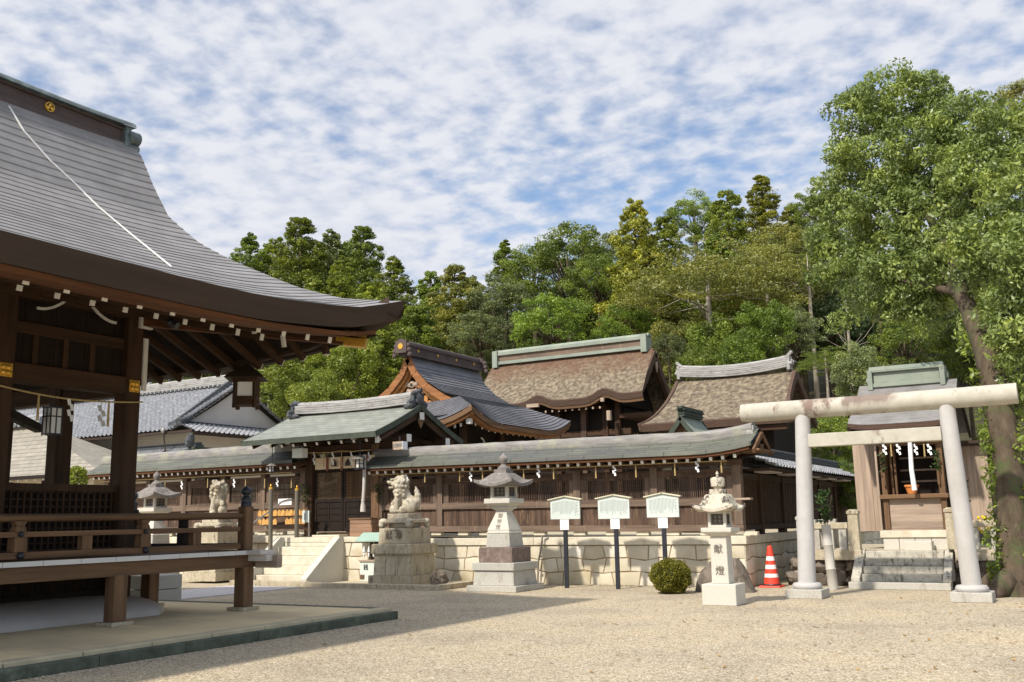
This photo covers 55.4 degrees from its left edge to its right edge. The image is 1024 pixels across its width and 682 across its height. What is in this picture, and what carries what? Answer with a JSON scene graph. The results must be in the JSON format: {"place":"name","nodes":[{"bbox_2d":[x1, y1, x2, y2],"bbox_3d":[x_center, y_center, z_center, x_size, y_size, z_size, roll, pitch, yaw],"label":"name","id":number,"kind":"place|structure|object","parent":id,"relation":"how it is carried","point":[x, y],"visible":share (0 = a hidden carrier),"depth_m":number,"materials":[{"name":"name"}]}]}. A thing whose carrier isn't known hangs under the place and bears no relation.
{"place":"outdoors","nodes":[
{"label":"outdoors","id":0,"kind":"place"},
{"bbox_2d":[181,585,300,599],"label":"path","id":1,"kind":"structure","parent":0,"point":[206,592],"depth_m":20.73,"materials":[{"name":"stone"}]},
{"bbox_2d":[331,580,462,584],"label":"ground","id":2,"kind":"structure","parent":0,"point":[451,581],"depth_m":22.34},
{"bbox_2d":[355,532,378,580],"bbox_3d":[-3.259,5.034,22.765,0.730,1.110,0.400,-7,-12,29],"label":"fortune box","id":3,"kind":"object","parent":2,"relation":"on","point":[366,568],"visible":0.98,"depth_m":22.73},
{"bbox_2d":[368,513,437,584],"bbox_3d":[-2.386,4.614,21.712,1.160,1.525,1.120,-7,-12,29],"label":"pedestal","id":4,"kind":"object","parent":2,"relation":"on","point":[405,549],"visible":1,"depth_m":21.36,"materials":[{"name":"stone"}]},
{"bbox_2d":[387,475,421,513],"bbox_3d":[-2.425,3.448,21.940,0.782,0.873,0.454,-1,-10,-3],"label":"lion statue","id":5,"kind":"object","parent":4,"relation":"on","point":[405,500],"visible":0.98,"depth_m":21.78,"materials":[{"name":"stone"}]},
{"bbox_2d":[176,528,796,536],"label":"terrace","id":6,"kind":"structure","parent":0,"point":[560,534],"depth_m":23.91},
{"bbox_2d":[9,414,110,484],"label":"house","id":7,"kind":"structure","parent":6,"relation":"on","point":[28,455],"depth_m":38.94,"materials":[{"name":"grey"}]},
{"bbox_2d":[14,375,294,503],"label":"white house","id":8,"kind":"structure","parent":6,"relation":"on","point":[188,414],"depth_m":42.12,"materials":[{"name":"tile"}]},
{"bbox_2d":[87,444,320,535],"bbox_3d":[-8.730,4.221,27.303,8.081,2.405,1.340,-7,-12,29],"label":"roofed fence","id":9,"kind":"object","parent":6,"relation":"on","point":[236,461],"visible":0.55,"depth_m":26.60,"materials":[{"name":"wood"}]},
{"bbox_2d":[258,508,307,524],"bbox_3d":[-5.927,4.530,25.149,1.705,0.386,0.085,-7,-12,29],"label":"votive rack","id":10,"kind":"object","parent":9,"relation":"attached to","point":[286,513],"visible":0.73,"depth_m":25.12,"materials":[{"name":"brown wood"}]},
{"bbox_2d":[288,368,344,498],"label":"conifer tree","id":11,"kind":"object","parent":6,"relation":"on","point":[326,389],"visible":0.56,"depth_m":43.00,"materials":[{"name":"green plant"}]},
{"bbox_2d":[240,388,462,535],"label":"gate","id":12,"kind":"structure","parent":6,"relation":"on","point":[385,422],"depth_m":24.85,"materials":[{"name":"brown wood"}]},
{"bbox_2d":[314,469,343,531],"bbox_3d":[-4.662,4.074,24.930,0.932,1.570,0.060,-7,-12,29],"label":"door","id":13,"kind":"structure","parent":12,"relation":"in","point":[328,512],"depth_m":24.90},
{"bbox_2d":[315,455,374,470],"bbox_3d":[-4.237,3.083,24.620,1.934,0.355,0.068,-7,-12,29],"label":"curtain","id":14,"kind":"object","parent":12,"relation":"hanging from","point":[346,463],"visible":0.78,"depth_m":24.75,"materials":[{"name":"fabric"}]},
{"bbox_2d":[343,468,370,531],"bbox_3d":[-3.832,3.972,24.459,0.947,1.570,0.060,-7,-12,29],"label":"door","id":15,"kind":"structure","parent":12,"relation":"in","point":[352,506],"depth_m":24.52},
{"bbox_2d":[347,338,570,532],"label":"offering hall","id":16,"kind":"structure","parent":6,"relation":"on","point":[452,385],"depth_m":29.54,"materials":[{"name":"tile"}]},
{"bbox_2d":[462,333,675,501],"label":"sanctuary","id":17,"kind":"structure","parent":6,"relation":"on","point":[611,386],"depth_m":35.83,"materials":[{"name":"brown plant"}]},
{"bbox_2d":[647,319,697,386],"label":"broadleaf tree","id":18,"kind":"object","parent":6,"relation":"on","point":[680,330],"visible":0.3,"depth_m":41.11,"materials":[{"name":"green plant"}]},
{"bbox_2d":[668,406,709,532],"bbox_3d":[4.623,3.279,24.868,0.880,3.125,1.590,-7,-12,29],"label":"shrine","id":19,"kind":"object","parent":6,"relation":"on","point":[688,419],"visible":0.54,"depth_m":24.56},
{"bbox_2d":[670,345,722,391],"bbox_3d":[7.318,3.462,37.260,2.447,6.633,2.381,-7,-12,29],"label":"shrub","id":20,"kind":"object","parent":6,"relation":"on","point":[705,358],"visible":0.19,"depth_m":37.53,"materials":[{"name":"green plant"}]},
{"bbox_2d":[675,312,736,364],"bbox_3d":[8.291,3.111,39.783,2.731,8.710,2.830,2,-11,-18],"label":"broadleaf tree","id":21,"kind":"object","parent":6,"relation":"on","point":[705,338],"visible":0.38,"depth_m":39.90,"materials":[{"name":"green plant"}]},
{"bbox_2d":[638,350,817,528],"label":"side sanctuary","id":22,"kind":"structure","parent":6,"relation":"on","point":[718,395],"depth_m":30.00,"materials":[{"name":"brown plant"}]},
{"bbox_2d":[716,332,767,364],"bbox_3d":[8.620,2.717,36.092,1.995,6.363,2.068,-3,-11,10],"label":"broadleaf tree","id":23,"kind":"object","parent":6,"relation":"on","point":[750,349],"visible":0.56,"depth_m":36.23,"materials":[{"name":"green plant"}]},
{"bbox_2d":[730,299,798,371],"bbox_3d":[9.701,1.945,36.858,2.567,7.150,2.660,-7,-12,29],"label":"broadleaf tree","id":24,"kind":"object","parent":6,"relation":"on","point":[766,320],"visible":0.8,"depth_m":36.95,"materials":[{"name":"green plant"}]},
{"bbox_2d":[761,301,827,369],"bbox_3d":[11.236,2.264,38.776,2.637,7.809,2.630,-1,-10,-1],"label":"broadleaf tree","id":25,"kind":"object","parent":6,"relation":"on","point":[808,336],"visible":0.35,"depth_m":38.94,"materials":[{"name":"green plant"}]},
{"bbox_2d":[793,345,860,459],"bbox_3d":[11.733,2.296,36.093,2.508,4.296,2.495,-7,-12,29],"label":"tree","id":26,"kind":"object","parent":6,"relation":"on","point":[823,357],"visible":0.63,"depth_m":36.20,"materials":[{"name":"green plant"}]},
{"bbox_2d":[0,0,1023,383],"label":"sky","id":27,"kind":"structure","parent":0,"point":[451,131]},
{"bbox_2d":[9,579,1023,681],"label":"ground","id":28,"kind":"structure","parent":0,"point":[427,608],"depth_m":11.14,"materials":[{"name":"gravel"}]},
{"bbox_2d":[130,574,181,599],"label":"stone block","id":29,"kind":"structure","parent":28,"relation":"on","point":[170,585],"depth_m":17.81,"materials":[{"name":"grey stone"}]},
{"bbox_2d":[137,471,181,573],"bbox_3d":[-9.425,4.853,25.726,1.180,2.860,1.180,-7,-12,29],"label":"stone lantern","id":30,"kind":"object","parent":28,"relation":"on","point":[156,494],"visible":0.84,"depth_m":25.66,"materials":[{"name":"grey stone"}]},
{"bbox_2d":[0,73,404,681],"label":"worship hall","id":31,"kind":"structure","parent":28,"relation":"on","point":[93,296],"depth_m":13.71,"materials":[{"name":"grey metal"}]},
{"bbox_2d":[41,388,63,435],"bbox_3d":[-6.625,0.945,14.090,0.200,0.842,0.200,-7,-12,29],"label":"paper lantern","id":32,"kind":"object","parent":31,"relation":"hanging from","point":[52,418],"visible":1,"depth_m":14.00,"materials":[{"name":"white paper"}]},
{"bbox_2d":[0,385,142,426],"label":"straw rope","id":33,"kind":"object","parent":31,"relation":"hanging from","point":[68,411],"visible":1,"depth_m":13.59,"materials":[{"name":"fabric"}]},
{"bbox_2d":[8,106,172,267],"bbox_3d":[-6.219,-2.322,14.954,3.532,3.092,0.849,-6,-11,23],"label":"lightning cable","id":34,"kind":"object","parent":31,"relation":"on","point":[91,199],"visible":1,"depth_m":15.45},
{"bbox_2d":[224,364,268,409],"bbox_3d":[-4.277,0.649,15.728,0.617,0.886,0.617,0,-10,-6],"label":"wooden lantern","id":35,"kind":"object","parent":31,"relation":"hanging from","point":[246,379],"visible":0.99,"depth_m":15.54,"materials":[{"name":"brown wood"}]},
{"bbox_2d":[182,519,237,581],"bbox_3d":[-7.444,5.239,24.610,1.160,1.525,1.120,-7,-12,29],"label":"pedestal","id":36,"kind":"object","parent":28,"relation":"on","point":[218,574],"visible":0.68,"depth_m":24.23,"materials":[{"name":"stone"}]},
{"bbox_2d":[209,480,227,512],"bbox_3d":[-7.473,3.973,24.843,0.453,0.873,0.778,2,-11,-16],"label":"lion statue","id":37,"kind":"object","parent":36,"relation":"on","point":[218,493],"visible":0.95,"depth_m":24.63,"materials":[{"name":"stone"}]},
{"bbox_2d":[254,237,305,410],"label":"conifer tree","id":38,"kind":"object","parent":28,"relation":"on","point":[272,248],"visible":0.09,"depth_m":71.39,"materials":[{"name":"green plant"}]},
{"bbox_2d":[258,353,326,418],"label":"broadleaf tree","id":39,"kind":"object","parent":28,"relation":"on","point":[279,377],"visible":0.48,"depth_m":46.16,"materials":[{"name":"green plant"}]},
{"bbox_2d":[268,217,328,487],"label":"conifer tree","id":40,"kind":"object","parent":28,"relation":"on","point":[301,269],"visible":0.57,"depth_m":66.52,"materials":[{"name":"green plant"}]},
{"bbox_2d":[253,536,370,582],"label":"stone stairs","id":41,"kind":"structure","parent":28,"relation":"on","point":[324,559],"depth_m":23.11,"materials":[{"name":"stone"}]},
{"bbox_2d":[253,484,306,549],"bbox_3d":[-5.722,4.465,24.086,0.555,1.845,2.042,-9,-13,38],"label":"handrail","id":42,"kind":"object","parent":41,"relation":"on","point":[270,525],"visible":0.91,"depth_m":23.94,"materials":[{"name":"metal"}]},
{"bbox_2d":[349,517,379,535],"bbox_3d":[-3.616,4.559,23.937,0.722,0.440,0.340,-7,-12,29],"label":"offering box","id":43,"kind":"object","parent":41,"relation":"on","point":[358,527],"visible":0.86,"depth_m":23.81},
{"bbox_2d":[297,340,379,497],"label":"broadleaf tree","id":44,"kind":"object","parent":28,"relation":"on","point":[345,361],"visible":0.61,"depth_m":46.38,"materials":[{"name":"green plant"}]},
{"bbox_2d":[229,580,473,589],"bbox_3d":[-3.705,5.459,22.016,6.000,0.120,1.400,-7,-12,29],"label":"kerb edging","id":45,"kind":"object","parent":28,"relation":"on","point":[447,586],"visible":0.86,"depth_m":21.00,"materials":[{"name":"stone"}]},
{"bbox_2d":[355,320,404,397],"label":"conifer tree","id":46,"kind":"object","parent":28,"relation":"on","point":[388,342],"visible":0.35,"depth_m":48.39,"materials":[{"name":"green plant"}]},
{"bbox_2d":[388,305,444,420],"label":"conifer tree","id":47,"kind":"object","parent":28,"relation":"on","point":[420,330],"visible":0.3,"depth_m":50.85,"materials":[{"name":"green plant"}]},
{"bbox_2d":[400,270,451,340],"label":"conifer tree","id":48,"kind":"object","parent":28,"relation":"on","point":[423,289],"visible":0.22,"depth_m":61.78,"materials":[{"name":"green plant"}]},
{"bbox_2d":[422,263,489,377],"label":"conifer tree","id":49,"kind":"object","parent":28,"relation":"on","point":[448,313],"visible":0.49,"depth_m":53.34,"materials":[{"name":"green plant"}]},
{"bbox_2d":[467,453,543,592],"bbox_3d":[-0.156,3.663,19.939,1.145,2.774,1.145,-7,-12,29],"label":"stone lantern","id":50,"kind":"object","parent":28,"relation":"on","point":[505,563],"visible":1,"depth_m":19.63,"materials":[{"name":"grey stone"}]},
{"bbox_2d":[17,584,1023,681],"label":"loose pebbles","id":51,"kind":"object","parent":28,"relation":"on","point":[160,658],"visible":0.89,"depth_m":11.10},
{"bbox_2d":[547,496,582,587],"bbox_3d":[1.116,4.128,20.081,0.784,1.864,0.104,-7,-12,29],"label":"sign board","id":52,"kind":"object","parent":28,"relation":"on","point":[565,508],"visible":1,"depth_m":20.12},
{"bbox_2d":[595,494,631,588],"bbox_3d":[2.062,4.011,19.543,0.794,1.864,0.104,-7,-12,29],"label":"sign board","id":53,"kind":"object","parent":28,"relation":"on","point":[614,508],"visible":1,"depth_m":19.58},
{"bbox_2d":[626,249,681,469],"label":"conifer tree","id":54,"kind":"object","parent":28,"relation":"on","point":[647,258],"visible":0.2,"depth_m":46.68,"materials":[{"name":"green plant"}]},
{"bbox_2d":[431,529,883,586],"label":"stone wall","id":55,"kind":"structure","parent":28,"relation":"on","point":[591,560],"depth_m":20.70,"materials":[{"name":"stone"}]},
{"bbox_2d":[361,422,774,534],"bbox_3d":[0.882,3.237,21.806,9.790,2.248,1.340,-7,-12,29],"label":"roofed fence","id":56,"kind":"object","parent":55,"relation":"on","point":[442,511],"visible":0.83,"depth_m":21.28,"materials":[{"name":"wood"}]},
{"bbox_2d":[375,460,726,481],"bbox_3d":[0.426,2.935,21.588,8.900,0.354,0.041,-7,-12,29],"label":"straw rope","id":57,"kind":"object","parent":56,"relation":"hanging from","point":[614,468],"visible":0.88,"depth_m":21.11,"materials":[{"name":"fabric"}]},
{"bbox_2d":[716,449,855,533],"bbox_3d":[8.750,4.199,26.802,1.265,1.857,16.300,-7,-12,29],"label":"roofed fence","id":58,"kind":"object","parent":55,"relation":"on","point":[769,483],"visible":0.57,"depth_m":22.13,"materials":[{"name":"brown wood"}]},
{"bbox_2d":[643,492,681,558],"bbox_3d":[2.970,3.897,19.028,0.774,1.869,0.104,-7,-12,29],"label":"sign board","id":59,"kind":"object","parent":28,"relation":"on","point":[662,505],"visible":0.98,"depth_m":19.09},
{"bbox_2d":[648,557,691,593],"bbox_3d":[2.948,4.351,18.127,0.817,0.679,0.875,-7,-12,29],"label":"round bush","id":60,"kind":"object","parent":28,"relation":"on","point":[669,575],"visible":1,"depth_m":17.89,"materials":[{"name":"green plant"}]},
{"bbox_2d":[607,234,813,365],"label":"spreading tree","id":61,"kind":"object","parent":28,"relation":"on","point":[669,285],"visible":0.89,"depth_m":41.97,"materials":[{"name":"green plant"}]},
{"bbox_2d":[681,232,751,361],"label":"conifer tree","id":62,"kind":"object","parent":28,"relation":"on","point":[708,244],"visible":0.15,"depth_m":48.23,"materials":[{"name":"green plant"}]},
{"bbox_2d":[692,471,745,605],"bbox_3d":[3.373,3.167,15.773,0.670,2.120,0.670,-7,-12,29],"label":"stone lantern","id":63,"kind":"object","parent":28,"relation":"on","point":[718,504],"visible":1,"depth_m":15.60,"materials":[{"name":"white stone"}]},
{"bbox_2d":[695,558,756,592],"bbox_3d":[3.966,4.362,18.212,1.126,0.665,0.549,-7,-12,29],"label":"boulder","id":64,"kind":"object","parent":28,"relation":"on","point":[741,574],"visible":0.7,"depth_m":18.02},
{"bbox_2d":[759,545,784,587],"bbox_3d":[5.100,4.437,19.231,0.414,0.800,0.415,-7,-12,29],"label":"traffic cone","id":65,"kind":"object","parent":28,"relation":"on","point":[771,578],"visible":1,"depth_m":19.12,"materials":[{"name":"orange plastic"}]},
{"bbox_2d":[814,489,838,589],"bbox_3d":[5.933,3.723,18.442,0.340,1.901,0.413,-7,-12,29],"label":"bamboo vase","id":66,"kind":"object","parent":28,"relation":"on","point":[831,574],"visible":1,"depth_m":18.37,"materials":[{"name":"white plant"}]},
{"bbox_2d":[811,416,852,461],"bbox_3d":[10.577,4.853,31.656,1.697,5.310,1.718,-7,-12,29],"label":"shrub","id":67,"kind":"object","parent":28,"relation":"on","point":[828,426],"visible":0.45,"depth_m":31.78,"materials":[{"name":"green plant"}]},
{"bbox_2d":[827,457,856,509],"bbox_3d":[9.588,5.318,27.456,1.328,4.143,1.421,-7,-12,29],"label":"shrub","id":68,"kind":"object","parent":28,"relation":"on","point":[849,502],"visible":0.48,"depth_m":27.47,"materials":[{"name":"green plant"}]},
{"bbox_2d":[829,340,888,430],"bbox_3d":[11.399,2.829,31.593,1.995,5.830,1.867,-7,-12,29],"label":"shrub","id":69,"kind":"object","parent":28,"relation":"on","point":[864,362],"visible":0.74,"depth_m":31.64,"materials":[{"name":"green plant"}]},
{"bbox_2d":[740,383,1018,602],"bbox_3d":[6.109,2.563,16.259,4.441,3.381,0.600,-7,-12,29],"label":"torii","id":70,"kind":"object","parent":28,"relation":"on","point":[970,588],"visible":1,"depth_m":16.23,"materials":[{"name":"grey stone"}]},
{"bbox_2d":[785,543,995,587],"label":"stone platform","id":71,"kind":"structure","parent":28,"relation":"on","point":[844,561],"depth_m":19.14,"materials":[{"name":"stone"}]},
{"bbox_2d":[795,507,995,549],"bbox_3d":[8.551,3.739,19.580,4.940,0.770,2.942,-7,-12,29],"label":"stone fence","id":72,"kind":"object","parent":71,"relation":"on","point":[852,525],"visible":0.54,"depth_m":19.02,"materials":[{"name":"grey stone"}]},
{"bbox_2d":[847,361,993,549],"bbox_3d":[8.760,2.402,20.709,2.664,3.878,3.600,-7,-12,29],"label":"shrine","id":73,"kind":"object","parent":71,"relation":"on","point":[895,514],"visible":0.7,"depth_m":19.91,"materials":[{"name":"wood"}]},
{"bbox_2d":[899,444,938,493],"bbox_3d":[8.429,2.644,20.182,0.739,1.055,0.040,-7,-12,29],"label":"inner door","id":74,"kind":"structure","parent":73,"relation":"in","point":[923,463],"depth_m":20.14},
{"bbox_2d":[848,549,955,590],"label":"stone steps","id":75,"kind":"structure","parent":28,"relation":"on","point":[932,570],"depth_m":18.18,"materials":[{"name":"grey stone"}]},
{"bbox_2d":[866,313,945,365],"bbox_3d":[13.662,2.878,33.586,2.678,7.765,2.807,3,-11,-22],"label":"broadleaf tree","id":76,"kind":"object","parent":28,"relation":"on","point":[894,333],"visible":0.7,"depth_m":33.76,"materials":[{"name":"green plant"}]},
{"bbox_2d":[800,57,1023,597],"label":"oak tree","id":77,"kind":"object","parent":28,"relation":"on","point":[950,148],"visible":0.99,"depth_m":20.16,"materials":[{"name":"green plant"}]},
{"bbox_2d":[924,304,981,439],"bbox_3d":[10.938,1.600,23.263,1.693,5.014,1.480,4,-12,-27],"label":"shrub","id":78,"kind":"object","parent":28,"relation":"on","point":[955,367],"visible":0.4,"depth_m":23.36,"materials":[{"name":"green plant"}]},
{"bbox_2d":[169,291,1023,543],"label":"hillside","id":79,"kind":"structure","parent":0,"point":[823,394],"depth_m":59.80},
{"bbox_2d":[227,232,269,273],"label":"conifer tree","id":80,"kind":"object","parent":79,"relation":"on","point":[249,245],"visible":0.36,"depth_m":70.47,"materials":[{"name":"green plant"}]},
{"bbox_2d":[311,228,355,481],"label":"conifer tree","id":81,"kind":"object","parent":79,"relation":"on","point":[332,239],"visible":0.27,"depth_m":70.56,"materials":[{"name":"green plant"}]},
{"bbox_2d":[326,255,359,298],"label":"conifer tree","id":82,"kind":"object","parent":79,"relation":"on","point":[340,277],"visible":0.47,"depth_m":57.97,"materials":[{"name":"green plant"}]},
{"bbox_2d":[331,281,392,394],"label":"conifer tree","id":83,"kind":"object","parent":79,"relation":"on","point":[372,292],"visible":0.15,"depth_m":54.06,"materials":[{"name":"green plant"}]},
{"bbox_2d":[343,226,391,297],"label":"conifer tree","id":84,"kind":"object","parent":79,"relation":"on","point":[370,268],"visible":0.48,"depth_m":66.38,"materials":[{"name":"green plant"}]},
{"bbox_2d":[372,255,423,344],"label":"conifer tree","id":85,"kind":"object","parent":79,"relation":"on","point":[396,266],"visible":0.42,"depth_m":58.41,"materials":[{"name":"green plant"}]},
{"bbox_2d":[446,309,514,415],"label":"broadleaf tree","id":86,"kind":"object","parent":79,"relation":"on","point":[490,332],"visible":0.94,"depth_m":48.70,"materials":[{"name":"green plant"}]},
{"bbox_2d":[455,271,537,423],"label":"broadleaf tree","id":87,"kind":"object","parent":79,"relation":"on","point":[507,291],"visible":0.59,"depth_m":53.03,"materials":[{"name":"green plant"}]},
{"bbox_2d":[485,239,524,343],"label":"pine tree","id":88,"kind":"object","parent":79,"relation":"on","point":[502,253],"visible":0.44,"depth_m":64.15,"materials":[{"name":"green plant"}]},
{"bbox_2d":[495,243,566,345],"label":"broadleaf tree","id":89,"kind":"object","parent":79,"relation":"on","point":[511,265],"visible":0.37,"depth_m":61.58,"materials":[{"name":"green plant"}]},
{"bbox_2d":[509,292,600,347],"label":"broadleaf tree","id":90,"kind":"object","parent":79,"relation":"on","point":[547,323],"visible":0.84,"depth_m":45.30,"materials":[{"name":"green plant"}]},
{"bbox_2d":[506,220,616,342],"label":"broadleaf tree","id":91,"kind":"object","parent":79,"relation":"on","point":[548,254],"visible":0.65,"depth_m":56.44,"materials":[{"name":"green plant"}]},
{"bbox_2d":[555,252,627,337],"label":"broadleaf tree","id":92,"kind":"object","parent":79,"relation":"on","point":[586,273],"visible":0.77,"depth_m":51.27,"materials":[{"name":"green plant"}]},
{"bbox_2d":[591,300,660,337],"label":"broadleaf tree","id":93,"kind":"object","parent":79,"relation":"on","point":[637,318],"visible":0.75,"depth_m":43.30,"materials":[{"name":"green plant"}]},
{"bbox_2d":[593,198,684,336],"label":"conifer tree","id":94,"kind":"object","parent":79,"relation":"on","point":[643,240],"visible":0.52,"depth_m":49.39,"materials":[{"name":"green plant"}]},
{"bbox_2d":[651,215,698,483],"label":"conifer tree","id":95,"kind":"object","parent":79,"relation":"on","point":[666,231],"visible":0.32,"depth_m":51.94,"materials":[{"name":"green plant"}]},
{"bbox_2d":[663,188,721,301],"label":"broadleaf tree","id":96,"kind":"object","parent":79,"relation":"on","point":[692,211],"visible":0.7,"depth_m":59.82,"materials":[{"name":"green plant"}]},
{"bbox_2d":[690,189,764,330],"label":"conifer tree","id":97,"kind":"object","parent":79,"relation":"on","point":[720,208],"visible":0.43,"depth_m":51.35,"materials":[{"name":"green plant"}]},
{"bbox_2d":[740,175,789,371],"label":"pine tree","id":98,"kind":"object","parent":79,"relation":"on","point":[757,220],"visible":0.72,"depth_m":53.82,"materials":[{"name":"green plant"}]},
{"bbox_2d":[697,233,839,372],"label":"spreading tree","id":99,"kind":"object","parent":79,"relation":"on","point":[775,247],"visible":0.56,"depth_m":43.52,"materials":[{"name":"green plant"}]},
{"bbox_2d":[732,221,807,370],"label":"broadleaf tree","id":100,"kind":"object","parent":79,"relation":"on","point":[767,240],"visible":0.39,"depth_m":46.54,"materials":[{"name":"green plant"}]},
{"bbox_2d":[769,203,825,385],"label":"conifer tree","id":101,"kind":"object","parent":79,"relation":"on","point":[786,215],"visible":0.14,"depth_m":50.48,"materials":[{"name":"green plant"}]},
{"bbox_2d":[780,248,836,449],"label":"bare tree","id":102,"kind":"object","parent":79,"relation":"on","point":[816,387],"visible":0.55,"depth_m":41.58,"materials":[{"name":"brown plant"}]},
{"bbox_2d":[784,184,849,372],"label":"broadleaf tree","id":103,"kind":"object","parent":79,"relation":"on","point":[805,209],"visible":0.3,"depth_m":47.39,"materials":[{"name":"green plant"}]},
{"bbox_2d":[792,227,872,449],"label":"broadleaf tree","id":104,"kind":"object","parent":79,"relation":"on","point":[810,258],"visible":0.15,"depth_m":44.37,"materials":[{"name":"green plant"}]},
{"bbox_2d":[795,284,878,462],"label":"undergrowth tree","id":105,"kind":"object","parent":79,"relation":"on","point":[830,307],"visible":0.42,"depth_m":42.76,"materials":[{"name":"green plant"}]},
{"bbox_2d":[820,301,914,364],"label":"undergrowth tree","id":106,"kind":"object","parent":79,"relation":"on","point":[856,335],"visible":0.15,"depth_m":42.63,"materials":[{"name":"green plant"}]},
{"bbox_2d":[652,332,689,390],"bbox_3d":[6.362,1.825,38.864,1.665,4.397,1.534,-7,-12,29],"label":"tree","id":107,"kind":"object","parent":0,"point":[661,343],"visible":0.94,"depth_m":38.92,"materials":[{"name":"green plant"}]},
{"bbox_2d":[991,78,1023,138],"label":"broadleaf tree","id":108,"kind":"object","parent":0,"point":[1013,91],"visible":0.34,"depth_m":31.15,"materials":[{"name":"green plant"}]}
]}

